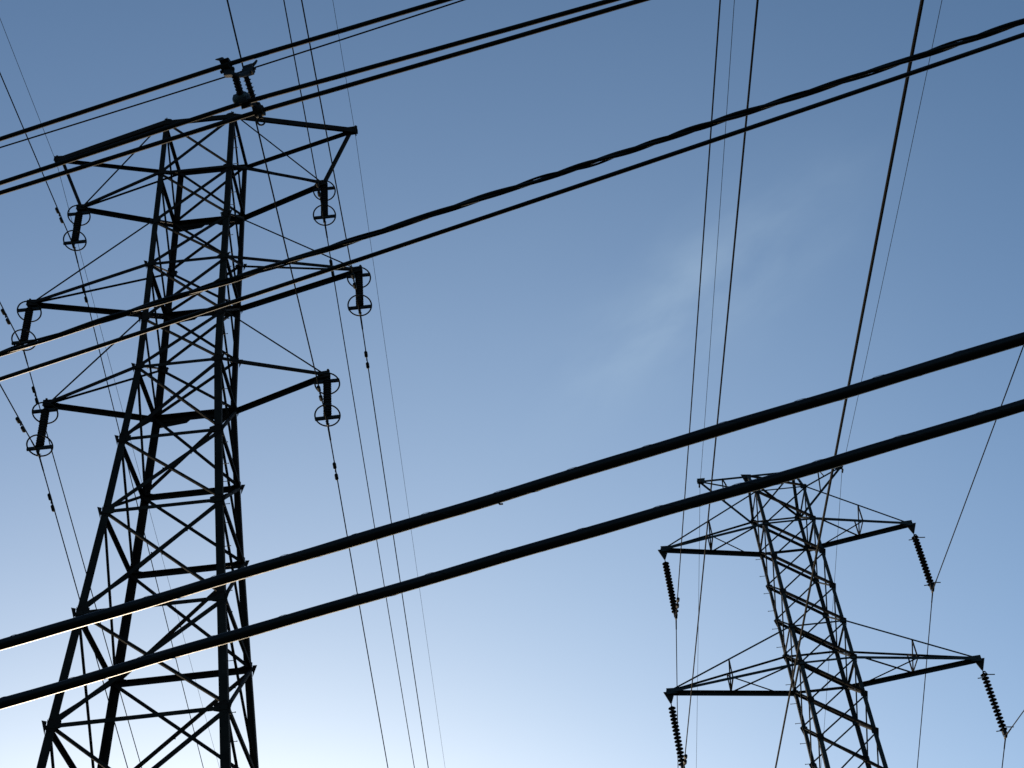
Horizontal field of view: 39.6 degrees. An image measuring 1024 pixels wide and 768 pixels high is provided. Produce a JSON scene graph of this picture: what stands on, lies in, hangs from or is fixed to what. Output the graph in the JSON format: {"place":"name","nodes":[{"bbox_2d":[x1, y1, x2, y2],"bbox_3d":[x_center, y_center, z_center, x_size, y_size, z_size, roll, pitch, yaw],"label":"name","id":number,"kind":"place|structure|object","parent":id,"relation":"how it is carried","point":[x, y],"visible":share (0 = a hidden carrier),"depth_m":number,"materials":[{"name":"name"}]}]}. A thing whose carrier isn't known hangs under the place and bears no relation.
{"place":"outdoors","nodes":[
{"label":"outdoors","id":0,"kind":"place"},
{"bbox_2d":[0,0,452,141],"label":"covered conductor","id":1,"kind":"object","parent":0,"point":[231,63],"visible":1,"depth_m":10.74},
{"bbox_2d":[0,0,464,147],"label":"messenger wire","id":2,"kind":"object","parent":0,"point":[236,72],"visible":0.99,"depth_m":11.14,"materials":[{"name":"metal"}]},
{"bbox_2d":[215,57,265,125],"bbox_3d":[-2.071,-2.325,10.972,0.189,0.534,0.584,-26,-45,20],"label":"cable spacer","id":3,"kind":"object","parent":2,"relation":"hanging from","point":[240,96],"visible":0.94,"depth_m":10.86,"materials":[{"name":"metal"}]},
{"bbox_2d":[0,0,620,185],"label":"covered conductor","id":4,"kind":"object","parent":3,"relation":"attached to","point":[320,81],"visible":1,"depth_m":10.69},
{"bbox_2d":[0,0,649,194],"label":"covered conductor","id":5,"kind":"object","parent":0,"point":[339,88],"visible":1,"depth_m":10.95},
{"bbox_2d":[0,18,1023,356],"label":"service cable","id":6,"kind":"object","parent":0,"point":[544,178],"visible":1,"depth_m":9.23,"materials":[{"name":"metal"}]},
{"bbox_2d":[0,332,1023,650],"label":"telephone cable","id":7,"kind":"object","parent":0,"point":[736,424],"visible":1,"depth_m":7.67,"materials":[{"name":"metal"}]},
{"bbox_2d":[0,399,1023,709],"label":"telephone cable","id":8,"kind":"object","parent":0,"point":[814,467],"visible":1,"depth_m":7.42,"materials":[{"name":"metal"}]},
{"bbox_2d":[0,32,1023,380],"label":"service cable","id":9,"kind":"object","parent":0,"point":[570,188],"visible":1,"depth_m":9.35,"materials":[{"name":"black rubber"}]},
{"bbox_2d":[0,0,1023,767],"label":"sky","id":10,"kind":"structure","parent":0,"point":[556,334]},
{"bbox_3d":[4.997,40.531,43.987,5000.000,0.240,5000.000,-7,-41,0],"label":"ground","id":11,"kind":"structure","parent":0,"visible":0},
{"bbox_2d":[26,111,362,767],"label":"lattice tower","id":12,"kind":"structure","parent":11,"relation":"on","point":[219,417],"depth_m":45.64,"materials":[{"name":"metal"}]},
{"bbox_2d":[11,301,41,350],"bbox_3d":[-16.714,-2.032,49.024,0.852,2.230,0.810,-6,-41,-1],"label":"insulator string","id":13,"kind":"object","parent":12,"relation":"hanging from","point":[26,326],"visible":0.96,"depth_m":49.01,"materials":[{"name":"ceramic"}]},
{"bbox_2d":[0,302,141,767],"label":"power line","id":14,"kind":"object","parent":13,"relation":"hanging from","point":[9,323],"visible":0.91,"depth_m":51.80,"materials":[{"name":"metal"}]},
{"bbox_2d":[26,402,58,456],"bbox_3d":[-15.129,1.431,45.869,0.852,2.230,0.810,-6,-41,-1],"label":"insulator string","id":15,"kind":"object","parent":12,"relation":"hanging from","point":[42,428],"visible":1,"depth_m":45.72,"materials":[{"name":"ceramic"}]},
{"bbox_2d":[0,384,127,767],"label":"power line","id":16,"kind":"object","parent":15,"relation":"hanging from","point":[19,421],"visible":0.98,"depth_m":46.23,"materials":[{"name":"metal"}]},
{"bbox_2d":[63,205,90,250],"bbox_3d":[-15.964,-5.750,52.230,0.852,2.230,0.810,-6,-41,-1],"label":"insulator string","id":17,"kind":"object","parent":12,"relation":"hanging from","point":[78,215],"visible":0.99,"depth_m":52.13,"materials":[{"name":"ceramic"}]},
{"bbox_2d":[0,73,203,767],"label":"power line","id":18,"kind":"object","parent":17,"relation":"hanging from","point":[62,222],"visible":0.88,"depth_m":52.58,"materials":[{"name":"metal"}]},
{"bbox_2d":[0,19,219,767],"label":"earth wire","id":19,"kind":"object","parent":12,"relation":"attached to","point":[101,331],"visible":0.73,"depth_m":59.26,"materials":[{"name":"metal"}]},
{"bbox_2d":[313,180,335,225],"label":"insulator string","id":20,"kind":"object","parent":12,"relation":"hanging from","point":[324,196],"visible":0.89,"depth_m":52.30,"materials":[{"name":"ceramic"}]},
{"bbox_2d":[283,0,414,767],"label":"power line","id":21,"kind":"object","parent":20,"relation":"hanging from","point":[319,195],"visible":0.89,"depth_m":54.57,"materials":[{"name":"metal"}]},
{"bbox_2d":[314,372,340,426],"bbox_3d":[-5.977,0.476,46.064,0.852,2.230,0.810,-6,-41,-1],"label":"insulator string","id":22,"kind":"object","parent":12,"relation":"hanging from","point":[326,392],"visible":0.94,"depth_m":45.91,"materials":[{"name":"ceramic"}]},
{"bbox_2d":[226,0,387,767],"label":"power line","id":23,"kind":"object","parent":22,"relation":"hanging from","point":[321,400],"visible":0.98,"depth_m":43.28,"materials":[{"name":"metal"}]},
{"bbox_2d":[347,267,371,315],"bbox_3d":[-5.285,-3.228,49.264,0.852,2.230,0.810,-6,-41,-1],"label":"insulator string","id":24,"kind":"object","parent":12,"relation":"hanging from","point":[359,276],"visible":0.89,"depth_m":49.09,"materials":[{"name":"ceramic"}]},
{"bbox_2d":[301,0,428,767],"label":"power line","id":25,"kind":"object","parent":24,"relation":"hanging from","point":[365,351],"visible":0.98,"depth_m":49.13,"materials":[{"name":"metal"}]},
{"bbox_2d":[333,3,444,763],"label":"earth wire","id":26,"kind":"object","parent":12,"relation":"attached to","point":[386,354],"visible":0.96,"depth_m":62.51,"materials":[{"name":"metal"}]},
{"bbox_2d":[660,466,981,767],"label":"lattice tower","id":27,"kind":"structure","parent":11,"relation":"on","point":[844,683],"depth_m":51.59,"materials":[{"name":"grey metal"}]},
{"bbox_2d":[658,549,678,619],"bbox_3d":[5.928,7.499,53.506,0.324,3.110,0.323,27,-52,-33],"label":"insulator string","id":28,"kind":"object","parent":27,"relation":"hanging from","point":[668,579],"visible":0.99,"depth_m":53.46,"materials":[{"name":"ceramic"}]},
{"bbox_2d":[675,0,720,755],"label":"power line","id":29,"kind":"object","parent":28,"relation":"hanging from","point":[677,601],"visible":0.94,"depth_m":37.03,"materials":[{"name":"metal"}]},
{"bbox_2d":[663,692,683,767],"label":"insulator string","id":30,"kind":"object","parent":27,"relation":"hanging from","point":[676,730],"visible":0.98,"depth_m":49.49,"materials":[{"name":"ceramic"}]},
{"bbox_2d":[683,0,758,767],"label":"power line","id":31,"kind":"object","parent":30,"relation":"hanging from","point":[740,180],"visible":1,"depth_m":27.65,"materials":[{"name":"metal"}]},
{"bbox_2d":[696,0,734,762],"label":"earth wire","id":32,"kind":"object","parent":27,"relation":"attached to","point":[712,316],"visible":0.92,"depth_m":47.25,"materials":[{"name":"metal"}]},
{"bbox_2d":[821,1,941,765],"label":"earth wire","id":33,"kind":"object","parent":27,"relation":"attached to","point":[875,314],"visible":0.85,"depth_m":47.57,"materials":[{"name":"metal"}]},
{"bbox_2d":[907,523,940,592],"bbox_3d":[15.487,6.535,53.749,0.781,3.110,0.346,21,-49,-28],"label":"insulator string","id":34,"kind":"object","parent":27,"relation":"hanging from","point":[923,562],"visible":1,"depth_m":53.65,"materials":[{"name":"ceramic"}]},
{"bbox_2d":[917,345,1023,767],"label":"power line","id":35,"kind":"object","parent":34,"relation":"hanging from","point":[952,538],"visible":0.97,"depth_m":49.24,"materials":[{"name":"metal"}]},
{"bbox_2d":[974,658,1013,738],"bbox_3d":[16.810,10.969,49.774,0.781,3.110,0.346,21,-49,-28],"label":"insulator string","id":36,"kind":"object","parent":27,"relation":"hanging from","point":[989,688],"visible":1,"depth_m":49.69,"materials":[{"name":"ceramic"}]},
{"bbox_2d":[1002,710,1023,767],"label":"power line","id":37,"kind":"object","parent":36,"relation":"hanging from","point":[1007,734],"visible":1,"depth_m":48.63,"materials":[{"name":"metal"}]},
{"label":"insulator string","id":38,"kind":"object","parent":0,"visible":0},
{"bbox_2d":[775,0,923,767],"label":"power line","id":39,"kind":"object","parent":38,"relation":"hanging from","point":[877,235],"visible":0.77,"depth_m":18.70,"materials":[{"name":"metal"}]}
]}

